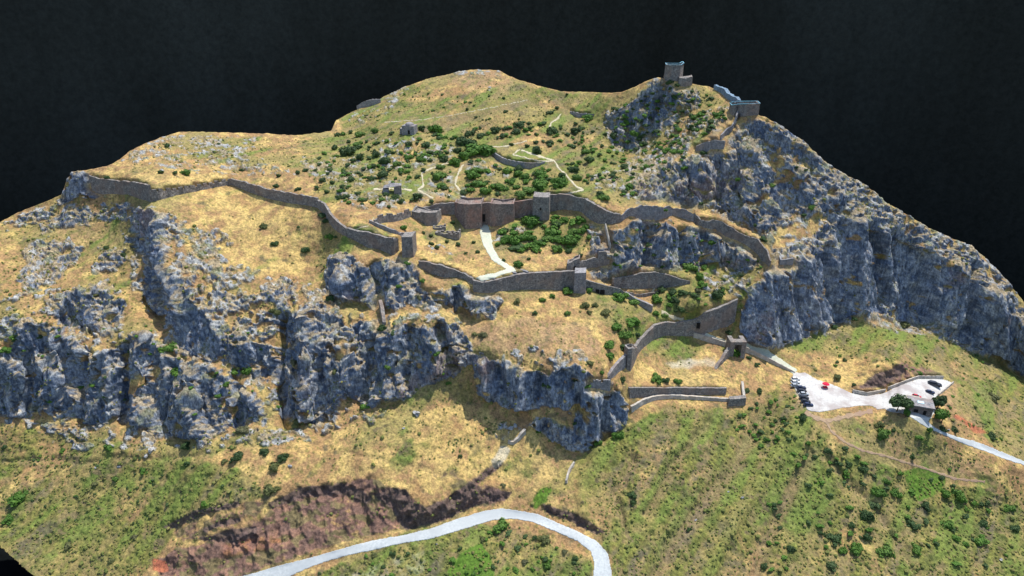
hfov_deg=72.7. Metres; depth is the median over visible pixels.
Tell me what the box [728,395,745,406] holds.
wall pier
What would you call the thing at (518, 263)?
shrub
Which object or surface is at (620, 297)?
shrub
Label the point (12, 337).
shrub
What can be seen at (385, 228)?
parapet wall
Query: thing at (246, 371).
shrub
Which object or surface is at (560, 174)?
shrub
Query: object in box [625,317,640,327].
shrub
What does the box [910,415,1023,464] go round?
access road
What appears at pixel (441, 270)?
curtain wall
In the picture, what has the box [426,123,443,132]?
shrub
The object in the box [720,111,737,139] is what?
ruined wall
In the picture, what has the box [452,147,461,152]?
shrub
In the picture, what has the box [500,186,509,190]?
shrub
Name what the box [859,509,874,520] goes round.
shrub
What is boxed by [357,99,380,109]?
fortress wall
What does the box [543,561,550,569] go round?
shrub
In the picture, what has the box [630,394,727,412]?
wall
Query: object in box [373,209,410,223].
stepped wall
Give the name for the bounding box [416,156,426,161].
shrub
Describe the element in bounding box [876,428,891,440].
shrub
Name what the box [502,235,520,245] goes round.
shrub
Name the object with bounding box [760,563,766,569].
shrub
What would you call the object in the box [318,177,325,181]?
shrub
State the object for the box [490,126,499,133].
shrub
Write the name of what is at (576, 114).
ruined wall
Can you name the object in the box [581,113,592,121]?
shrub
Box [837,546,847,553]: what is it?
shrub
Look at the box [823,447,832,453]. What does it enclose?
shrub
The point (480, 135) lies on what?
shrub
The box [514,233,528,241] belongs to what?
shrub
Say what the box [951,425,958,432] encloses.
shrub
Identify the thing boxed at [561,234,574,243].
shrub
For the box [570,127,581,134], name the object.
shrub
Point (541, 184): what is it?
shrub
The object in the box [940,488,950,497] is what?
shrub
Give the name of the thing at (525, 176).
shrub
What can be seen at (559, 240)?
shrub
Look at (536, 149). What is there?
shrub
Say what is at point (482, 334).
shrub
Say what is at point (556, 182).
shrub
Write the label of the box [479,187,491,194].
shrub
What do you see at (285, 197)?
fortress wall
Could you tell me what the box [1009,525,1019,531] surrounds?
shrub
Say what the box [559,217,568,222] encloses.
shrub
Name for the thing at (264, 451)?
shrub
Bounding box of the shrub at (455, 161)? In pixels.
[447,157,460,166]
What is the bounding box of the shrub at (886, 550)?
[875,543,894,557]
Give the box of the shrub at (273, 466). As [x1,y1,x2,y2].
[268,462,279,472]
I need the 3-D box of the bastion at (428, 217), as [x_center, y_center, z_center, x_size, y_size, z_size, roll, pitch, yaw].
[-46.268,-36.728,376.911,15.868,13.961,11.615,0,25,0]
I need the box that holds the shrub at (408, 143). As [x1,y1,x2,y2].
[405,141,412,145]
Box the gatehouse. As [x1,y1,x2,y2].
[725,336,746,358]
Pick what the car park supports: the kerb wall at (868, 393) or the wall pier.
the kerb wall at (868, 393)
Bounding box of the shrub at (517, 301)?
[514,298,519,304]
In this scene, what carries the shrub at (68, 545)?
on the mountain terrain
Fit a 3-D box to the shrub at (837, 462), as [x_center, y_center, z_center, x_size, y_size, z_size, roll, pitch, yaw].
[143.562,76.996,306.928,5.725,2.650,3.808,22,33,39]
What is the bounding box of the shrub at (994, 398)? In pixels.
[988,391,1000,401]
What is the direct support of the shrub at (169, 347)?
on the mountain terrain
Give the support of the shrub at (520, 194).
on the mountain terrain
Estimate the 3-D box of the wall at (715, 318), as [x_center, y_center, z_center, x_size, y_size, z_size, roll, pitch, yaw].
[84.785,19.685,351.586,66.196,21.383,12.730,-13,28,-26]
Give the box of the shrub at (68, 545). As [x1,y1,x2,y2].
[63,541,71,549]
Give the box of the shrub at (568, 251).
[564,248,572,253]
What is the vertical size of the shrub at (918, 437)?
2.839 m
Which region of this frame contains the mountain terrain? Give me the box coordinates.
[0,69,1023,575]
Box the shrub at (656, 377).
[651,372,662,384]
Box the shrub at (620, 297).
[611,292,629,301]
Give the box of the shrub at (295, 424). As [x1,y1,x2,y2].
[291,419,304,428]
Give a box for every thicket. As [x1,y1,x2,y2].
[3,90,1009,574]
[21,93,1007,575]
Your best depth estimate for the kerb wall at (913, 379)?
341.25 m
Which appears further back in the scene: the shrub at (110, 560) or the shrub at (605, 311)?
the shrub at (605, 311)
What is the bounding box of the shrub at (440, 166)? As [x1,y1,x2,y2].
[435,164,445,168]
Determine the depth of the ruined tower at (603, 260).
361.40 m
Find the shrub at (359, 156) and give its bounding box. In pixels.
[355,153,363,159]
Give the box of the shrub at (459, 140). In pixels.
[456,136,463,145]
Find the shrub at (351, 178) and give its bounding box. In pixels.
[345,175,354,181]
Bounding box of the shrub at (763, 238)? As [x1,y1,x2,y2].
[759,236,766,241]
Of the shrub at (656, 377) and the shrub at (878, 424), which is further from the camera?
the shrub at (656, 377)
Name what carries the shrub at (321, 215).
on the mountain terrain
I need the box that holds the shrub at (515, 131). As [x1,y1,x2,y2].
[510,128,520,134]
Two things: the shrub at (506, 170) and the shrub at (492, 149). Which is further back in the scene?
the shrub at (492, 149)
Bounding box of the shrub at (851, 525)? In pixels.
[848,521,854,528]
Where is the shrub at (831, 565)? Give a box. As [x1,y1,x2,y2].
[826,561,838,571]
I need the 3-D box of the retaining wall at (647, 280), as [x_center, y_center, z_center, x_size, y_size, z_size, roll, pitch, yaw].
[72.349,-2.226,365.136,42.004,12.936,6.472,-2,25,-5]
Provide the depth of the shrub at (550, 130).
452.53 m
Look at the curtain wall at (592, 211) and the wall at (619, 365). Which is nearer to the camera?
the wall at (619, 365)
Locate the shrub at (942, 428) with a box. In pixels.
[939,425,948,431]
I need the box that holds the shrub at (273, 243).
[270,241,278,245]
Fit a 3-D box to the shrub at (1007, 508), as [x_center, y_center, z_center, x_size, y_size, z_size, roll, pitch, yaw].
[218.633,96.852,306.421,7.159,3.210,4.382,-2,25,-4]
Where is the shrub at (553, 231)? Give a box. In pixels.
[543,226,561,236]
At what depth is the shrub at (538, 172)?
404.20 m
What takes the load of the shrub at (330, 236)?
on the mountain terrain
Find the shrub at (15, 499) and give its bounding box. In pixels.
[6,490,28,506]
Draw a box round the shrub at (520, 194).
[514,190,527,199]
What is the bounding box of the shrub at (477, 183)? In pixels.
[471,180,487,187]
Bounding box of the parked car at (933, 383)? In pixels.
[927,380,941,387]
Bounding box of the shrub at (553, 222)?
[551,220,561,225]
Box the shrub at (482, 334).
[477,331,487,337]
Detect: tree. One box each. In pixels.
[889,393,914,411]
[903,408,910,417]
[932,395,947,408]
[934,409,950,423]
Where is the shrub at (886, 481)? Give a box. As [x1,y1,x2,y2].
[881,478,890,484]
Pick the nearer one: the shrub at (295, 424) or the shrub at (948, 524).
the shrub at (948, 524)
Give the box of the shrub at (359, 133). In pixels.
[354,131,365,136]
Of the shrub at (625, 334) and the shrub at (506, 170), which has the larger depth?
the shrub at (506, 170)
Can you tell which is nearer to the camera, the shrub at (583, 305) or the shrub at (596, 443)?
the shrub at (596, 443)
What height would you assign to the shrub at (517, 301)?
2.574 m
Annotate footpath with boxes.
[373,187,411,191]
[384,100,526,122]
[418,161,447,198]
[455,164,463,190]
[476,225,515,281]
[493,140,526,147]
[513,149,552,161]
[521,150,583,189]
[563,189,582,193]
[661,310,682,320]
[805,409,872,423]
[826,421,984,482]
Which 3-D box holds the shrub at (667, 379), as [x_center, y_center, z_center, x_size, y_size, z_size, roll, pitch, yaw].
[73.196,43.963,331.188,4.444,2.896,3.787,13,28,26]
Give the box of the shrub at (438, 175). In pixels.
[432,171,446,179]
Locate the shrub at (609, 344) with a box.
[603,340,614,348]
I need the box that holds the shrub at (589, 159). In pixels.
[584,156,594,162]
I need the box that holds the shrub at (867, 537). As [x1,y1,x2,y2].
[862,533,873,540]
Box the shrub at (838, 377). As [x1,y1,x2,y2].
[834,373,840,380]
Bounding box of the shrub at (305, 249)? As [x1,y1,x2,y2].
[300,247,309,252]
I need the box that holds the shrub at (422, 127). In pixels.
[418,125,425,131]
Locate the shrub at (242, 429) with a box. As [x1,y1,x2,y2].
[235,425,248,433]
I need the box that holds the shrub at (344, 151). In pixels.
[338,145,356,156]
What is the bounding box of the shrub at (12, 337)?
[9,334,16,340]
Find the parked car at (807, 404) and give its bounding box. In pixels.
[803,402,813,406]
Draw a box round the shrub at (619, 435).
[612,431,624,438]
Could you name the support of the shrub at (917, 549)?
on the mountain terrain
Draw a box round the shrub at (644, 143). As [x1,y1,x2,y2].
[639,141,648,145]
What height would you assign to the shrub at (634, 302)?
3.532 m
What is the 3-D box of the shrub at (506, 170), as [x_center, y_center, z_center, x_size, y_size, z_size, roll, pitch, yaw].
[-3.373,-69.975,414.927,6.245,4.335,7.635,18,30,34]
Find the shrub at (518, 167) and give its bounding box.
[514,164,523,170]
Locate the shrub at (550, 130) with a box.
[546,126,558,135]
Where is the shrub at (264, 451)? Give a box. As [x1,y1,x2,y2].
[259,448,269,455]
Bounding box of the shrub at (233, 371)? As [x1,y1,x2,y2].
[230,367,237,374]
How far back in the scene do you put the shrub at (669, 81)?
434.24 m
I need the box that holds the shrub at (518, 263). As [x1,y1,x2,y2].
[513,260,523,267]
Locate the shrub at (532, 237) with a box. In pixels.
[528,234,536,240]
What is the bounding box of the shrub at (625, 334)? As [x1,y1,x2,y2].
[617,329,632,338]
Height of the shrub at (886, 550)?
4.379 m
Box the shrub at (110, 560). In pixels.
[107,558,115,563]
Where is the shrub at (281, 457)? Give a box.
[277,453,289,462]
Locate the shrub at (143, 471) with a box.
[139,467,147,474]
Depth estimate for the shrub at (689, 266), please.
370.03 m
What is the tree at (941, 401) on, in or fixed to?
on the mountain terrain
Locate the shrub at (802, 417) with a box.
[799,413,807,421]
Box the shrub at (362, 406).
[359,402,369,409]
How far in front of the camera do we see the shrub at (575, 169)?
403.79 m
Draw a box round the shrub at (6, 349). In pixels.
[0,346,11,352]
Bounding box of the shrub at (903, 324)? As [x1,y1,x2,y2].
[900,321,911,327]
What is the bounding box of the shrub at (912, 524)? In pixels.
[905,519,919,529]
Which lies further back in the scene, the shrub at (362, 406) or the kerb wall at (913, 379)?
the kerb wall at (913, 379)
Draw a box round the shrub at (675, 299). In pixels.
[670,296,680,302]
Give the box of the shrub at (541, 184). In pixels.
[532,179,548,190]
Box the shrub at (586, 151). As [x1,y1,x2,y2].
[581,149,590,153]
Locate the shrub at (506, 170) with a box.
[502,167,512,174]
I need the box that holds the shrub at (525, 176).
[519,173,528,179]
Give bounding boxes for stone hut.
[383,183,401,193]
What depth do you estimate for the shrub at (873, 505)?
297.58 m
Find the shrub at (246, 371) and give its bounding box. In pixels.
[240,366,251,374]
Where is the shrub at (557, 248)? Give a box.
[551,245,562,252]
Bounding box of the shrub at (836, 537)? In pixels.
[826,533,841,541]
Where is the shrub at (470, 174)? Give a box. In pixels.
[465,169,477,179]
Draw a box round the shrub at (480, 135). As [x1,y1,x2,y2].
[477,133,485,138]
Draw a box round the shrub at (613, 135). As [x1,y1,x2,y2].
[610,131,617,138]
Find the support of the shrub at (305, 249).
on the mountain terrain
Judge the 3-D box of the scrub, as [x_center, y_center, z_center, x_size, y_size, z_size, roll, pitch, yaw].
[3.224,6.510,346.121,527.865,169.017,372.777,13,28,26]
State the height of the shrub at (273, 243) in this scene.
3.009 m
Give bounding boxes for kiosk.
[906,394,935,416]
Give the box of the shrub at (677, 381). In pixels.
[673,378,682,383]
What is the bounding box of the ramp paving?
[705,333,796,373]
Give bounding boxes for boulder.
[413,411,419,416]
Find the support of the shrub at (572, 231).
on the mountain terrain
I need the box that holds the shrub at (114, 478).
[112,476,118,481]
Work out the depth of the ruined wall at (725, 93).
424.91 m
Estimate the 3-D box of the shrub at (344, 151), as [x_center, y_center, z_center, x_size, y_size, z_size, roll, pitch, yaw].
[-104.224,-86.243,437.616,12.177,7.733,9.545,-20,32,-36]
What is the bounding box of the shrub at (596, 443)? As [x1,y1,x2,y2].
[594,441,602,445]
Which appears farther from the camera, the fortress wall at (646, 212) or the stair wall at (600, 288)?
the fortress wall at (646, 212)
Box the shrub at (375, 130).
[370,127,378,132]
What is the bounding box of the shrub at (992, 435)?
[988,431,997,440]
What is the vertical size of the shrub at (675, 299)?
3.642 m
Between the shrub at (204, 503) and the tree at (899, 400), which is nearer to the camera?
the shrub at (204, 503)
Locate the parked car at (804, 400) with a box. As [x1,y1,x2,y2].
[800,399,810,402]
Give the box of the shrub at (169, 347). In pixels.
[158,341,177,352]
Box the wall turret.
[624,344,636,370]
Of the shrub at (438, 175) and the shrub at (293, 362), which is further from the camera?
the shrub at (438, 175)
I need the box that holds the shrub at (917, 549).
[911,542,921,555]
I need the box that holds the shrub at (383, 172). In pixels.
[376,169,388,177]
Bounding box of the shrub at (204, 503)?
[200,500,207,506]
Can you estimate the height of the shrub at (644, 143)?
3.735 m
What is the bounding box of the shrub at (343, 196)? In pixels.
[341,194,349,198]
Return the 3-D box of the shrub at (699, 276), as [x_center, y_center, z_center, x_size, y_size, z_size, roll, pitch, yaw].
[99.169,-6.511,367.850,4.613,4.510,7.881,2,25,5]
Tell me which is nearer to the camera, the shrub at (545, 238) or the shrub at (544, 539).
the shrub at (544, 539)
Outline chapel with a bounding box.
[400,122,417,134]
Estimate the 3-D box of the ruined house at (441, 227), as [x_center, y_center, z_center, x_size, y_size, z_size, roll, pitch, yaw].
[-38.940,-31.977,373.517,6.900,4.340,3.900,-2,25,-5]
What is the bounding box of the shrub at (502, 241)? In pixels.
[500,235,510,243]
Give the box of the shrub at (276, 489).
[273,486,280,492]
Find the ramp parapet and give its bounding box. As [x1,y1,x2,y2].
[745,347,794,372]
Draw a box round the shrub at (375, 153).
[372,151,380,156]
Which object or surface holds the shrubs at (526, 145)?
on the mountain terrain
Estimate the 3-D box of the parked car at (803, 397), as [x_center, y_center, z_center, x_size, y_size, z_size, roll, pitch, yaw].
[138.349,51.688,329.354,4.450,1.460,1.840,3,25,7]
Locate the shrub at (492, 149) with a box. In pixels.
[486,145,496,153]
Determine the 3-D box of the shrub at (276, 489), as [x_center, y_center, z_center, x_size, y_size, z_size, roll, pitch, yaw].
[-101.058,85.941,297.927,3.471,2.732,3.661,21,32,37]
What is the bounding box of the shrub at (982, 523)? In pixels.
[978,520,988,527]
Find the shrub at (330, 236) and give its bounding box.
[324,234,333,239]
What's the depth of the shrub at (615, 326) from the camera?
332.12 m
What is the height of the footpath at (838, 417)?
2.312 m
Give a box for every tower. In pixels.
[401,231,416,257]
[454,197,483,228]
[490,198,515,225]
[532,192,549,219]
[567,254,579,269]
[573,268,585,293]
[597,248,609,266]
[678,75,692,86]
[779,256,793,265]
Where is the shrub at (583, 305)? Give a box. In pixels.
[579,301,589,308]
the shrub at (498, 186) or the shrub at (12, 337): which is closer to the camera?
the shrub at (12, 337)
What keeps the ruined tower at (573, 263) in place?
on the mountain terrain
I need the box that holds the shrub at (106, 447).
[103,444,112,450]
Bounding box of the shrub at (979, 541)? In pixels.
[973,535,990,545]
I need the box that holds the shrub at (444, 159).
[439,155,448,161]
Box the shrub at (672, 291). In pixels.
[668,288,676,294]
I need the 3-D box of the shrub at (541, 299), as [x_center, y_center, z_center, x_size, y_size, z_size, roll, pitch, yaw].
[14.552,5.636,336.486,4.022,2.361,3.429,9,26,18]
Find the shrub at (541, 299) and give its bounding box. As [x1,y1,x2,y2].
[538,297,546,301]
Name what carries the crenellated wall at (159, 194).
on the mountain terrain
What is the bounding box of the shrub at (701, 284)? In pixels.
[697,280,707,287]
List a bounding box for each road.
[244,508,611,575]
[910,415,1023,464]
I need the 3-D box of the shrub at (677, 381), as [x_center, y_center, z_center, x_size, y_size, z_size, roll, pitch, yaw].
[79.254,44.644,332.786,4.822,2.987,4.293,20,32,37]
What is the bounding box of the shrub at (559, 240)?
[555,235,565,244]
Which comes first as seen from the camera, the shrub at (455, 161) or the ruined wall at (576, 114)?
the shrub at (455, 161)
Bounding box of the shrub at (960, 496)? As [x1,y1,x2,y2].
[950,488,965,502]
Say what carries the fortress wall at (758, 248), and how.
on the mountain terrain
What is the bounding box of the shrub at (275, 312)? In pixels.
[268,308,281,314]
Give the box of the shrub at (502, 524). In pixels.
[492,517,509,533]
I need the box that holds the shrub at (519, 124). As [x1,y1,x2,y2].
[513,121,524,128]
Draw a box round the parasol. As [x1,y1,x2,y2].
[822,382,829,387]
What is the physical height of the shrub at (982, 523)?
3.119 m
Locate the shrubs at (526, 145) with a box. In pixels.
[104,83,978,560]
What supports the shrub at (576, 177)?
on the mountain terrain
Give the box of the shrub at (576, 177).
[572,174,582,179]
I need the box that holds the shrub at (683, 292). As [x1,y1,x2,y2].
[677,290,688,295]
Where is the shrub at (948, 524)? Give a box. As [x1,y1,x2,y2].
[940,520,954,529]
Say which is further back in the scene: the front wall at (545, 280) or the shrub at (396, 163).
the shrub at (396, 163)
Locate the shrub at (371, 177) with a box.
[366,175,376,180]
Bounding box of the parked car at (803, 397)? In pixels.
[799,395,808,399]
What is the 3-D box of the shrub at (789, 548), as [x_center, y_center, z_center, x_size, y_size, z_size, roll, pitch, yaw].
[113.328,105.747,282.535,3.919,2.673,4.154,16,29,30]
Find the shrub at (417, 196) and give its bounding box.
[412,193,422,199]
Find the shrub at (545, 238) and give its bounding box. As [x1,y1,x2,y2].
[542,235,551,241]
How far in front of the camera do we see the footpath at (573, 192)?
384.19 m
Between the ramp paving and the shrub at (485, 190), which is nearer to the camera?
the ramp paving
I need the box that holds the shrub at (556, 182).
[550,176,567,188]
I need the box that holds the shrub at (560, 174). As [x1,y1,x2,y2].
[558,172,565,177]
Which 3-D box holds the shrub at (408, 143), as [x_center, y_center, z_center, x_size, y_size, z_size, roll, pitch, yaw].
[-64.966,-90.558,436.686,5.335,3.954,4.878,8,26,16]
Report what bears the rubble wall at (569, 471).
on the mountain terrain
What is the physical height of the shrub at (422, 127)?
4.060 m
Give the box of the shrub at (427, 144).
[421,141,430,147]
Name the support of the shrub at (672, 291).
on the mountain terrain
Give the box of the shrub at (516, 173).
[513,170,522,176]
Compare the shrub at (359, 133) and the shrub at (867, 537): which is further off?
the shrub at (359, 133)
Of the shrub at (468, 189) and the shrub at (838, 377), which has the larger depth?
the shrub at (468, 189)
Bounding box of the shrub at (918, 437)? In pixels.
[915,435,923,439]
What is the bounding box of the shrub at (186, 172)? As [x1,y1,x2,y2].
[180,169,190,175]
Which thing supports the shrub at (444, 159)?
on the mountain terrain
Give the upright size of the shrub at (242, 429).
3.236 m
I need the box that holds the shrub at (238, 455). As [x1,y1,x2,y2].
[229,451,242,461]
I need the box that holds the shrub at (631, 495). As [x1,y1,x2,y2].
[627,491,636,498]
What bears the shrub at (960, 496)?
on the mountain terrain
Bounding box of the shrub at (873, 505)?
[868,500,881,509]
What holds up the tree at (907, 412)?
on the mountain terrain
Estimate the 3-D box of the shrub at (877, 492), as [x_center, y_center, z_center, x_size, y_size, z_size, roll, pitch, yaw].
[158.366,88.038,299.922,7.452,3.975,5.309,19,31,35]
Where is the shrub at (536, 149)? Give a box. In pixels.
[531,145,541,153]
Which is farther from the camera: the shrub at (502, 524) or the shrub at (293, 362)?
the shrub at (293, 362)
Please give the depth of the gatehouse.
351.19 m
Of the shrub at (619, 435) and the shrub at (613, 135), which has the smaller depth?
the shrub at (619, 435)
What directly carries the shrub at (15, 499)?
on the mountain terrain
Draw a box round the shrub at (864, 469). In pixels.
[858,465,869,472]
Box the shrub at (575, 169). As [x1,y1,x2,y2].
[569,166,579,171]
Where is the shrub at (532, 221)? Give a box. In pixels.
[522,214,539,228]
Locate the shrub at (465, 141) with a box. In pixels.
[459,137,477,148]
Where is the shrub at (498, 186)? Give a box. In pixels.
[495,183,502,189]
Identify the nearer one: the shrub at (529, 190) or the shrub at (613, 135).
the shrub at (529, 190)
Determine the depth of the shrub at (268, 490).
296.47 m
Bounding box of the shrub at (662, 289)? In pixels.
[657,287,666,292]
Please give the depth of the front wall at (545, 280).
340.65 m
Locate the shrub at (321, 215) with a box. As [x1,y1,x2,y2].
[317,213,325,217]
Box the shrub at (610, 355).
[606,352,614,359]
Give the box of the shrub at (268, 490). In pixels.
[263,484,273,495]
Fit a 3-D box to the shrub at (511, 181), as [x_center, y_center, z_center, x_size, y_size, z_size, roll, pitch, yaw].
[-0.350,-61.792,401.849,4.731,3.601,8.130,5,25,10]
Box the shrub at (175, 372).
[170,367,178,376]
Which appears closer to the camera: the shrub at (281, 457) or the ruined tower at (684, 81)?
the shrub at (281, 457)
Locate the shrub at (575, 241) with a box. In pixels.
[570,237,578,244]
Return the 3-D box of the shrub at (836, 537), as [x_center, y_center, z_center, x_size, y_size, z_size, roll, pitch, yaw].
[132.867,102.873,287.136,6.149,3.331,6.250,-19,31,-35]
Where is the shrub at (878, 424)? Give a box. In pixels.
[874,421,885,427]
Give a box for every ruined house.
[433,224,445,230]
[435,229,460,239]
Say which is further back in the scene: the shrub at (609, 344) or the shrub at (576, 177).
the shrub at (576, 177)
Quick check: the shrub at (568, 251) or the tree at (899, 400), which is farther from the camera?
the shrub at (568, 251)
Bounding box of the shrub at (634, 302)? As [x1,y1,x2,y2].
[628,299,639,304]
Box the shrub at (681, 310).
[674,305,685,312]
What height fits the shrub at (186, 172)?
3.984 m
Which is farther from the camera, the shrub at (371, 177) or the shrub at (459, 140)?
the shrub at (459, 140)
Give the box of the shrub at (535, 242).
[533,240,542,246]
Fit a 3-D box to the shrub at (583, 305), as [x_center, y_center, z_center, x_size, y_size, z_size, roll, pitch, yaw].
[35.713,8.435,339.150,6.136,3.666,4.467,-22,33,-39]
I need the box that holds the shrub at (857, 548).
[849,542,863,555]
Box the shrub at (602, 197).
[596,193,610,200]
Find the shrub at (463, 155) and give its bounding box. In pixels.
[457,150,471,159]
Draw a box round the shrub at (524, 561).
[521,559,527,565]
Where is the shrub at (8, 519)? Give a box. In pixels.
[0,513,13,525]
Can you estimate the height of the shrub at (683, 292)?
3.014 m
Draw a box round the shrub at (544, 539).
[537,534,550,543]
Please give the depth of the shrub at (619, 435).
313.63 m
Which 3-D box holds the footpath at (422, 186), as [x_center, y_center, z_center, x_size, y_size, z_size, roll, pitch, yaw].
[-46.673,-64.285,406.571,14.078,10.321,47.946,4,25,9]
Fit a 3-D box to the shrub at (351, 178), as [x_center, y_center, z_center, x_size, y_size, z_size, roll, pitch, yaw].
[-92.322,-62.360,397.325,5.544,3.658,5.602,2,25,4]
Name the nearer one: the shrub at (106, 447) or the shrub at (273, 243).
the shrub at (106, 447)
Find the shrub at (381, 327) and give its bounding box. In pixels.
[376,325,386,330]
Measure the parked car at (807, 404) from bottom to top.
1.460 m
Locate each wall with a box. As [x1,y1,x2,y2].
[89,175,151,201]
[150,178,231,201]
[231,178,318,207]
[317,200,346,236]
[346,227,398,254]
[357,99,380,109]
[369,220,403,235]
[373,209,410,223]
[379,300,385,324]
[418,260,473,283]
[424,202,454,214]
[472,269,577,292]
[482,202,492,224]
[492,152,544,168]
[508,428,525,444]
[512,199,532,217]
[550,193,620,223]
[565,461,574,483]
[570,111,593,116]
[580,257,597,268]
[586,279,624,294]
[590,379,610,395]
[605,223,610,247]
[607,354,626,379]
[612,271,689,288]
[620,205,693,222]
[625,292,652,312]
[628,290,658,297]
[628,386,726,398]
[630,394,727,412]
[633,298,737,354]
[693,332,725,346]
[694,213,770,266]
[696,140,724,151]
[714,84,740,101]
[714,347,729,368]
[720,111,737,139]
[741,381,744,394]
[852,389,885,395]
[887,375,943,389]
[938,381,953,395]
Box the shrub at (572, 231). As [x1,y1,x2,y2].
[567,228,577,233]
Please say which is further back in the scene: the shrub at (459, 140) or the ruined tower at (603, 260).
the shrub at (459, 140)
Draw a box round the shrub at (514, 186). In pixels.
[512,184,520,188]
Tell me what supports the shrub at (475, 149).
on the mountain terrain
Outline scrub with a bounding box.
[0,75,1023,575]
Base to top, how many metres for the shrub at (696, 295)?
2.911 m
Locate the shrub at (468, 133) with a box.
[464,130,474,136]
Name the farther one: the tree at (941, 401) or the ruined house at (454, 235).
the ruined house at (454, 235)
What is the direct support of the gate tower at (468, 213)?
on the mountain terrain
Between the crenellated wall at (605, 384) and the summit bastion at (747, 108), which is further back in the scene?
the summit bastion at (747, 108)
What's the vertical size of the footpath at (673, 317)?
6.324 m
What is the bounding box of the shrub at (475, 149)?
[465,143,491,156]
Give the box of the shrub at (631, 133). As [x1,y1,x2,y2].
[629,131,638,136]
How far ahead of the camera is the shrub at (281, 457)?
306.11 m
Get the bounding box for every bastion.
[411,206,441,225]
[729,101,760,116]
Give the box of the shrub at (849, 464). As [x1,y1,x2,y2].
[845,460,852,467]
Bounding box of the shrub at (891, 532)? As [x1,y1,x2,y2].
[888,529,894,536]
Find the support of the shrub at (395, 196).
on the mountain terrain
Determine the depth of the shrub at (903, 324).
396.25 m
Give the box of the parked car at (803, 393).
[799,391,808,395]
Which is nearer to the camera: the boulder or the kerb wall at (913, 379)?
the boulder
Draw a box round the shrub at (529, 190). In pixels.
[522,186,537,193]
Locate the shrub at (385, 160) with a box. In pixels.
[377,156,390,163]
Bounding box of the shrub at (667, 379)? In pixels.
[662,377,669,382]
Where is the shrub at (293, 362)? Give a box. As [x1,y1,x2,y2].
[290,359,296,365]
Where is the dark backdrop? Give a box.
[0,0,1023,575]
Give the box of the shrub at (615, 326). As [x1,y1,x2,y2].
[611,321,621,330]
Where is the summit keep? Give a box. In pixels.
[664,61,683,90]
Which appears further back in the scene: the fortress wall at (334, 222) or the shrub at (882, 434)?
the fortress wall at (334, 222)
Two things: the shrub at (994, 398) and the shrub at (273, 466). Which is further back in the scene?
the shrub at (994, 398)
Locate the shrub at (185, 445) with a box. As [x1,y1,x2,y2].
[180,441,189,449]
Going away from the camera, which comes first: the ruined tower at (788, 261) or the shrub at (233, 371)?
the shrub at (233, 371)
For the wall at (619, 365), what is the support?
on the mountain terrain
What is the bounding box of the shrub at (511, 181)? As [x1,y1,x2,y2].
[507,178,515,184]
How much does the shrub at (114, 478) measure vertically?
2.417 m
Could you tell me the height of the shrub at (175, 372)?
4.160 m
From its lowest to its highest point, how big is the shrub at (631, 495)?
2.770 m
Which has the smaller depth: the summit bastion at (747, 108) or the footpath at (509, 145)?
the summit bastion at (747, 108)
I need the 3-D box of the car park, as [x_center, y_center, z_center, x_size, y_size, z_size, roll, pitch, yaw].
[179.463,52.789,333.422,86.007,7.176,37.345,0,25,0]
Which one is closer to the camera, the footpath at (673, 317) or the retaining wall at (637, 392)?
the retaining wall at (637, 392)
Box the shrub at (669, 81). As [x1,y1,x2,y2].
[665,79,674,84]
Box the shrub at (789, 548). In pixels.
[786,545,795,551]
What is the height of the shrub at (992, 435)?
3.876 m
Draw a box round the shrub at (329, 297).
[325,295,334,300]
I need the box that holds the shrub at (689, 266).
[682,263,699,270]
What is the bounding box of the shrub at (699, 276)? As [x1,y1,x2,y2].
[695,271,703,279]
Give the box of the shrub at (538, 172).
[533,169,546,177]
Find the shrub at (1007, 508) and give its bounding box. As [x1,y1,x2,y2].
[1003,504,1016,511]
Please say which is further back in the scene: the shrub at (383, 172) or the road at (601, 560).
the shrub at (383, 172)
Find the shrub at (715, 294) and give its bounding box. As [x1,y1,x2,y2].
[710,289,723,299]
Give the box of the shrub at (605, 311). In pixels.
[600,308,610,315]
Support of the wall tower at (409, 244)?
on the mountain terrain
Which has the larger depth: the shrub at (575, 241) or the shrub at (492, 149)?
the shrub at (492, 149)
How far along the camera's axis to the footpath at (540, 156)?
420.44 m
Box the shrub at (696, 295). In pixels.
[689,292,699,297]
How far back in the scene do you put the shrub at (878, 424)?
315.04 m
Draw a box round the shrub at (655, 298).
[651,294,662,303]
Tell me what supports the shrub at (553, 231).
on the mountain terrain
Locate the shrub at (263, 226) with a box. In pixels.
[259,223,267,228]
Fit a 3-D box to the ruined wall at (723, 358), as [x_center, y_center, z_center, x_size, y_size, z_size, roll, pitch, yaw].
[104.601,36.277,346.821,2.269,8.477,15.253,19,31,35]
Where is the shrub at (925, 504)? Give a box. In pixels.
[920,501,931,511]
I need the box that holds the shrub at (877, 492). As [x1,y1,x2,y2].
[870,487,888,496]
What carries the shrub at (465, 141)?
on the mountain terrain
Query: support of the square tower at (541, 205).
on the mountain terrain
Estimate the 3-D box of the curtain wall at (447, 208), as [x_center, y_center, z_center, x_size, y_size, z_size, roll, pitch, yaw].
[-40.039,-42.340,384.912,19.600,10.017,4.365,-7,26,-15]
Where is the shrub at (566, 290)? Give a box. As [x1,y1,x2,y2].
[562,287,572,294]
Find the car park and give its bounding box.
[793,372,950,420]
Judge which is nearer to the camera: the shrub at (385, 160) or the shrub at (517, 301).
the shrub at (517, 301)
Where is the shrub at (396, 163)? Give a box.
[392,161,400,165]
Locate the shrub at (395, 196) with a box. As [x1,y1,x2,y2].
[391,194,399,198]
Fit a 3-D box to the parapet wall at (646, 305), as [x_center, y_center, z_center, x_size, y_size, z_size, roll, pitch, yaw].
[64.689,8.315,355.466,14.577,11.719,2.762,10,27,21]
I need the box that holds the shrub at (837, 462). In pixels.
[832,460,842,466]
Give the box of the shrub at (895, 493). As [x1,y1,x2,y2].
[889,487,903,498]
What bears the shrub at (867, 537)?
on the mountain terrain
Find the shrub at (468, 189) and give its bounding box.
[466,187,474,191]

